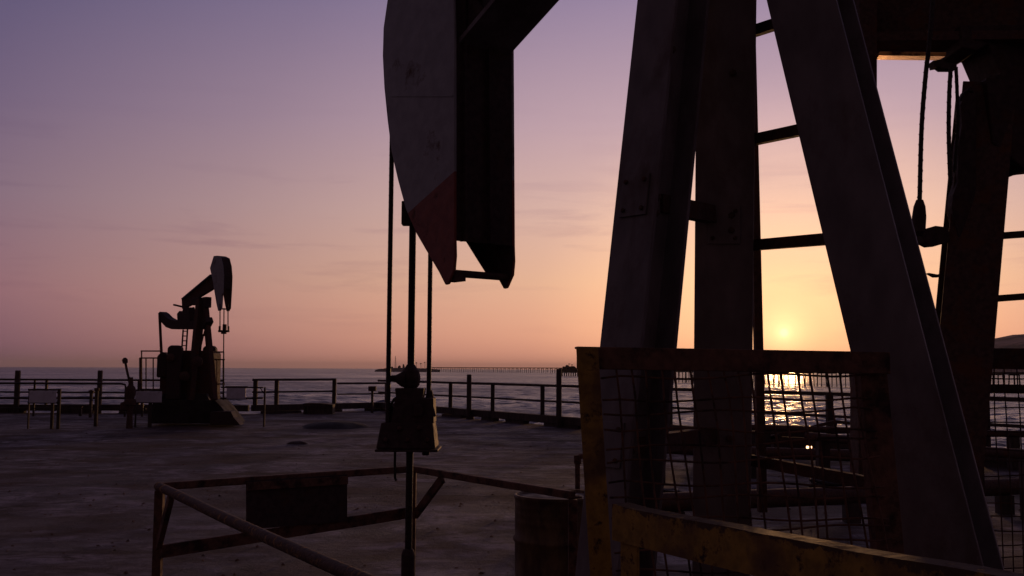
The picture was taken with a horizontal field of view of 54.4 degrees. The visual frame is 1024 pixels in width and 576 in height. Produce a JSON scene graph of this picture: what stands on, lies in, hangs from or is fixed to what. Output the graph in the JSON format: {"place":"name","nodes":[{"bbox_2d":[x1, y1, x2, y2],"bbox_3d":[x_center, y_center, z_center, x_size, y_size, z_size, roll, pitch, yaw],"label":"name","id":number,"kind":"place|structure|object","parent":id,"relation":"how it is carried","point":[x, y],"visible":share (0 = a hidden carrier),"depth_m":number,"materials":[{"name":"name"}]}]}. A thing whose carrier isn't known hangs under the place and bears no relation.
{"place":"outdoors","nodes":[
{"label":"outdoors","id":0,"kind":"place"},
{"bbox_2d":[287,441,307,444],"bbox_3d":[-4.814,3.469,22.368,0.479,0.064,0.452,0,-5,0],"label":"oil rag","id":1,"kind":"object","parent":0,"point":[297,442],"visible":1,"depth_m":22.26,"materials":[{"name":"black fabric"}]},
{"bbox_2d":[374,368,439,371],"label":"island","id":2,"kind":"structure","parent":0,"point":[401,370],"depth_m":2951.46,"materials":[{"name":"black"}]},
{"bbox_2d":[0,411,1023,575],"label":"deck","id":3,"kind":"structure","parent":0,"point":[470,525],"depth_m":13.76,"materials":[{"name":"grey concrete"}]},
{"bbox_2d":[13,370,20,412],"bbox_3d":[-18.198,3.812,36.603,0.218,1.562,0.218,0,-5,0],"label":"timber post","id":4,"kind":"object","parent":3,"relation":"on","point":[16,403],"visible":0.9,"depth_m":36.53,"materials":[{"name":"brown wood"}]},
{"bbox_2d":[27,389,61,428],"bbox_3d":[-12.867,3.319,27.358,0.881,1.098,0.115,0,-5,0],"label":"sign board","id":5,"kind":"object","parent":3,"relation":"on","point":[41,396],"visible":1,"depth_m":27.34,"materials":[{"name":"metal"}]},
{"bbox_2d":[0,381,145,416],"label":"service pipes","id":6,"kind":"object","parent":3,"relation":"on","point":[61,383],"visible":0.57,"depth_m":34.35,"materials":[{"name":"brown metal"}]},
{"bbox_2d":[88,390,93,417],"bbox_3d":[-14.207,3.912,33.592,0.156,0.915,0.120,0,-5,0],"label":"post stand","id":7,"kind":"object","parent":3,"relation":"on","point":[91,392],"visible":0.92,"depth_m":33.56,"materials":[{"name":"metal"}]},
{"bbox_2d":[94,388,99,425],"bbox_3d":[-11.958,3.427,28.642,0.130,1.100,0.100,0,-5,0],"label":"post stand","id":8,"kind":"object","parent":3,"relation":"on","point":[96,401],"visible":1,"depth_m":28.62,"materials":[{"name":"metal"}]},
{"bbox_2d":[97,370,102,413],"bbox_3d":[-15.167,3.820,36.604,0.197,1.578,0.197,0,-5,0],"label":"timber post","id":9,"kind":"object","parent":3,"relation":"on","point":[100,377],"visible":0.68,"depth_m":36.56,"materials":[{"name":"brown wood"}]},
{"bbox_2d":[0,404,248,413],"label":"kerb timber","id":10,"kind":"object","parent":3,"relation":"on","point":[238,408],"visible":0.49,"depth_m":36.67,"materials":[{"name":"brown wood"}]},
{"bbox_2d":[0,378,222,404],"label":"railing","id":11,"kind":"object","parent":10,"relation":"on","point":[13,379],"visible":0.44,"depth_m":36.83,"materials":[{"name":"black metal"}]},
{"bbox_2d":[120,358,135,428],"bbox_3d":[-10.728,2.933,27.849,0.433,1.970,0.318,0,-5,0],"label":"lever valve","id":12,"kind":"object","parent":3,"relation":"on","point":[128,404],"visible":1,"depth_m":27.75,"materials":[{"name":"metal"}]},
{"bbox_2d":[134,389,163,426],"bbox_3d":[-10.340,3.425,28.354,0.840,1.075,0.115,0,-5,0],"label":"sign board","id":13,"kind":"object","parent":3,"relation":"on","point":[149,396],"visible":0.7,"depth_m":28.33,"materials":[{"name":"white metal"}]},
{"bbox_2d":[152,393,244,423],"bbox_3d":[-9.376,3.591,29.853,2.481,0.875,1.500,0,-5,0],"label":"pumpjack pad","id":14,"kind":"object","parent":3,"relation":"on","point":[198,409],"visible":0.6,"depth_m":29.11,"materials":[{"name":"concrete"}]},
{"bbox_2d":[139,350,224,409],"bbox_3d":[-9.700,2.711,29.307,2.512,1.738,0.256,1,-5,-3],"label":"safety cage","id":15,"kind":"object","parent":14,"relation":"on","point":[140,370],"visible":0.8,"depth_m":29.26,"materials":[{"name":"black metal"}]},
{"bbox_2d":[157,256,232,400],"bbox_3d":[-9.872,1.272,30.104,4.610,4.286,1.807,-3,-5,31],"label":"pumpjack","id":16,"kind":"object","parent":14,"relation":"on","point":[190,373],"visible":0.96,"depth_m":29.42,"materials":[{"name":"grey paint"}]},
{"bbox_2d":[210,411,243,424],"bbox_3d":[-8.250,3.754,28.837,0.875,0.390,0.500,0,-5,0],"label":"pump skid box","id":17,"kind":"object","parent":3,"relation":"on","point":[224,418],"visible":1,"depth_m":28.59,"materials":[{"name":"black metal"}]},
{"bbox_2d":[225,386,265,426],"bbox_3d":[-7.739,3.432,28.845,1.162,1.169,0.094,0,-5,-2],"label":"sign board","id":18,"kind":"object","parent":3,"relation":"on","point":[236,392],"visible":1,"depth_m":28.84,"materials":[{"name":"white metal"}]},
{"bbox_2d":[220,387,263,398],"bbox_3d":[-7.825,3.048,28.895,1.255,0.365,0.054,0,-5,0],"label":"pipe frame","id":19,"kind":"object","parent":18,"relation":"attached to","point":[250,397],"visible":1,"depth_m":28.87,"materials":[{"name":"brown metal"}]},
{"bbox_2d":[251,402,379,413],"bbox_3d":[-7.414,4.660,38.730,5.799,0.329,0.260,4,-6,-41],"label":"kerb timber","id":20,"kind":"object","parent":3,"relation":"on","point":[290,408],"visible":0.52,"depth_m":37.92,"materials":[{"name":"brown wood"}]},
{"bbox_2d":[252,378,336,404],"bbox_3d":[-8.265,3.968,38.046,3.572,1.010,0.198,4,-6,-41],"label":"railing","id":21,"kind":"object","parent":20,"relation":"on","point":[255,391],"visible":0.98,"depth_m":37.59,"materials":[{"name":"black metal"}]},
{"bbox_2d":[337,382,385,401],"bbox_3d":[-5.990,4.221,40.021,2.380,0.850,0.169,4,-6,-40],"label":"railing","id":22,"kind":"object","parent":20,"relation":"on","point":[362,383],"visible":0.9,"depth_m":39.94,"materials":[{"name":"black metal"}]},
{"bbox_2d":[303,403,334,413],"bbox_3d":[-7.244,4.515,37.378,1.095,0.402,0.600,0,-5,0],"label":"bench box","id":23,"kind":"object","parent":3,"relation":"on","point":[318,408],"visible":0.98,"depth_m":37.12,"materials":[{"name":"brown wood"}]},
{"bbox_2d":[302,421,369,428],"bbox_3d":[-5.153,3.947,28.853,1.973,0.161,1.901,0,-5,0],"label":"oil stain","id":24,"kind":"object","parent":3,"relation":"on","point":[334,425],"visible":1,"depth_m":28.30,"materials":[{"name":"liquid"}]},
{"bbox_2d":[152,466,577,575],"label":"guard rail","id":25,"kind":"object","parent":3,"relation":"on","point":[281,508],"visible":0.88,"depth_m":6.21,"materials":[{"name":"black metal"}]},
{"bbox_2d":[368,386,375,412],"bbox_3d":[-5.384,4.295,38.345,0.286,1.016,0.220,0,-5,0],"label":"post stand","id":26,"kind":"object","parent":3,"relation":"on","point":[372,389],"visible":1,"depth_m":38.28,"materials":[{"name":"metal"}]},
{"bbox_2d":[401,548,414,575],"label":"wellhead","id":27,"kind":"object","parent":3,"relation":"on","point":[407,562],"visible":1,"depth_m":5.07,"materials":[{"name":"black metal"}]},
{"bbox_2d":[466,374,471,413],"bbox_3d":[-1.461,3.699,33.867,0.176,1.518,0.176,0,-5,0],"label":"timber post","id":28,"kind":"object","parent":3,"relation":"on","point":[469,385],"visible":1,"depth_m":33.82,"materials":[{"name":"brown wood"}]},
{"bbox_2d":[466,406,473,418],"bbox_3d":[-1.426,4.220,33.769,0.267,0.492,0.200,0,-5,0],"label":"mooring cleat","id":29,"kind":"object","parent":3,"relation":"on","point":[469,415],"visible":1,"depth_m":33.70,"materials":[{"name":"black metal"}]},
{"bbox_2d":[0,421,1022,575],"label":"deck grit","id":30,"kind":"object","parent":3,"relation":"on","point":[125,572],"visible":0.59,"depth_m":12.23,"materials":[{"name":"grey gravel"}]},
{"bbox_2d":[513,489,583,575],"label":"oil drum","id":31,"kind":"object","parent":3,"relation":"on","point":[540,537],"visible":0.57,"depth_m":6.39,"materials":[{"name":"metal"}]},
{"bbox_2d":[556,369,561,427],"bbox_3d":[1.382,3.242,29.334,0.176,1.721,0.176,0,-5,0],"label":"timber post","id":32,"kind":"object","parent":3,"relation":"on","point":[558,398],"visible":1,"depth_m":29.27,"materials":[{"name":"brown wood"}]},
{"bbox_2d":[574,454,582,489],"bbox_3d":[0.915,2.328,11.900,0.362,0.704,0.090,-1,-5,21],"label":"standpipe","id":33,"kind":"object","parent":3,"relation":"on","point":[577,459],"visible":0.59,"depth_m":11.93,"materials":[{"name":"brown metal"}]},
{"bbox_2d":[663,488,681,491],"bbox_3d":[1.954,2.660,12.818,0.916,0.205,0.602,0,-5,0],"label":"cable coil","id":34,"kind":"object","parent":3,"relation":"on","point":[670,490],"visible":0.08,"depth_m":12.62,"materials":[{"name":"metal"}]},
{"bbox_2d":[379,402,1006,467],"bbox_3d":[8.305,3.105,18.666,0.260,0.331,51.970,3,-5,-32],"label":"kerb timber","id":35,"kind":"object","parent":3,"relation":"on","point":[546,420],"visible":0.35,"depth_m":31.18,"materials":[{"name":"brown wood"}]},
{"bbox_2d":[378,380,1023,446],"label":"railing","id":36,"kind":"object","parent":35,"relation":"on","point":[828,415],"visible":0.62,"depth_m":25.43,"materials":[{"name":"rusty dark steel"}]},
{"bbox_2d":[575,346,904,575],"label":"guard","id":37,"kind":"object","parent":3,"relation":"on","point":[870,370],"visible":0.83,"depth_m":3.03,"materials":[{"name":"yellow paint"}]},
{"bbox_2d":[667,447,849,478],"bbox_3d":[3.825,2.760,15.803,4.012,0.508,0.212,-2,-5,25],"label":"deck pipe","id":38,"kind":"object","parent":3,"relation":"on","point":[771,451],"visible":0.11,"depth_m":15.51,"materials":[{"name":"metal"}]},
{"bbox_2d":[771,425,805,447],"bbox_3d":[6.016,3.281,21.929,0.740,0.489,0.848,0,-5,0],"label":"equipment box","id":39,"kind":"object","parent":3,"relation":"on","point":[801,434],"visible":0.12,"depth_m":21.52,"materials":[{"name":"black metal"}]},
{"bbox_2d":[771,420,849,448],"bbox_3d":[5.834,2.911,19.057,2.178,0.765,0.060,0,-5,0],"label":"pipe frame","id":40,"kind":"object","parent":3,"relation":"on","point":[804,442],"visible":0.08,"depth_m":19.03,"materials":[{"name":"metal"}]},
{"bbox_2d":[612,502,1023,575],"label":"yellow barrier","id":41,"kind":"object","parent":3,"relation":"on","point":[748,549],"visible":1,"depth_m":2.24,"materials":[{"name":"metal"}]},
{"bbox_2d":[808,478,846,487],"bbox_3d":[4.679,2.736,13.767,1.152,0.237,0.714,0,-5,0],"label":"cable coil","id":42,"kind":"object","parent":3,"relation":"on","point":[819,482],"visible":0.21,"depth_m":13.53,"materials":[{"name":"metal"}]},
{"bbox_2d":[662,478,1018,522],"bbox_3d":[3.830,2.433,11.239,5.324,0.418,0.205,2,-5,-20],"label":"deck pipe","id":43,"kind":"object","parent":3,"relation":"on","point":[774,502],"visible":0.35,"depth_m":11.06,"materials":[{"name":"metal"}]},
{"bbox_2d":[752,424,1023,469],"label":"deck pipe","id":44,"kind":"object","parent":3,"relation":"on","point":[1014,440],"visible":0.19,"depth_m":18.32,"materials":[{"name":"metal"}]},
{"bbox_2d":[804,432,1023,519],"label":"deck pipe","id":45,"kind":"object","parent":3,"relation":"on","point":[825,444],"visible":0.29,"depth_m":13.86,"materials":[{"name":"metal"}]},
{"bbox_2d":[850,0,1023,483],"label":"pumpjack","id":46,"kind":"object","parent":3,"relation":"on","point":[982,41],"visible":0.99,"depth_m":5.49,"materials":[{"name":"metal"}]},
{"bbox_2d":[982,348,1023,573],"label":"guard","id":47,"kind":"object","parent":3,"relation":"on","point":[1007,358],"visible":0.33,"depth_m":5.50,"materials":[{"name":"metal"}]},
{"bbox_2d":[0,367,1023,448],"bbox_3d":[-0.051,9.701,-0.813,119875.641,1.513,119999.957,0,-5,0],"label":"sea","id":48,"kind":"structure","parent":0,"point":[239,376],"depth_m":476.21,"materials":[{"name":"grey"}]},
{"bbox_2d":[431,367,559,372],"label":"causeway","id":49,"kind":"structure","parent":48,"relation":"in","point":[491,367],"depth_m":2846.74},
{"bbox_2d":[560,364,577,375],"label":"offshore platform","id":50,"kind":"structure","parent":48,"relation":"in","point":[566,369],"depth_m":1441.40,"materials":[{"name":"black metal"}]},
{"bbox_2d":[674,370,1023,386],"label":"timber pier","id":51,"kind":"structure","parent":48,"relation":"in","point":[996,373],"depth_m":625.57,"materials":[{"name":"brown wood"}]},
{"bbox_2d":[0,0,1023,369],"label":"sky","id":52,"kind":"structure","parent":0,"point":[143,143],"materials":[{"name":"purple"}]},
{"bbox_2d":[992,334,1023,371],"bbox_3d":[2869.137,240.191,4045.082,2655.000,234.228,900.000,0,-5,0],"label":"hill","id":53,"kind":"structure","parent":0,"point":[1013,341],"depth_m":4207.68,"materials":[{"name":"brown soil"}]},
{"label":"skid base","id":54,"kind":"object","parent":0,"visible":0},
{"bbox_2d":[375,0,1003,575],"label":"pumpjack","id":55,"kind":"object","parent":54,"relation":"on","point":[449,78],"visible":0.98,"depth_m":3.83,"materials":[{"name":"grey paint"}]}
]}

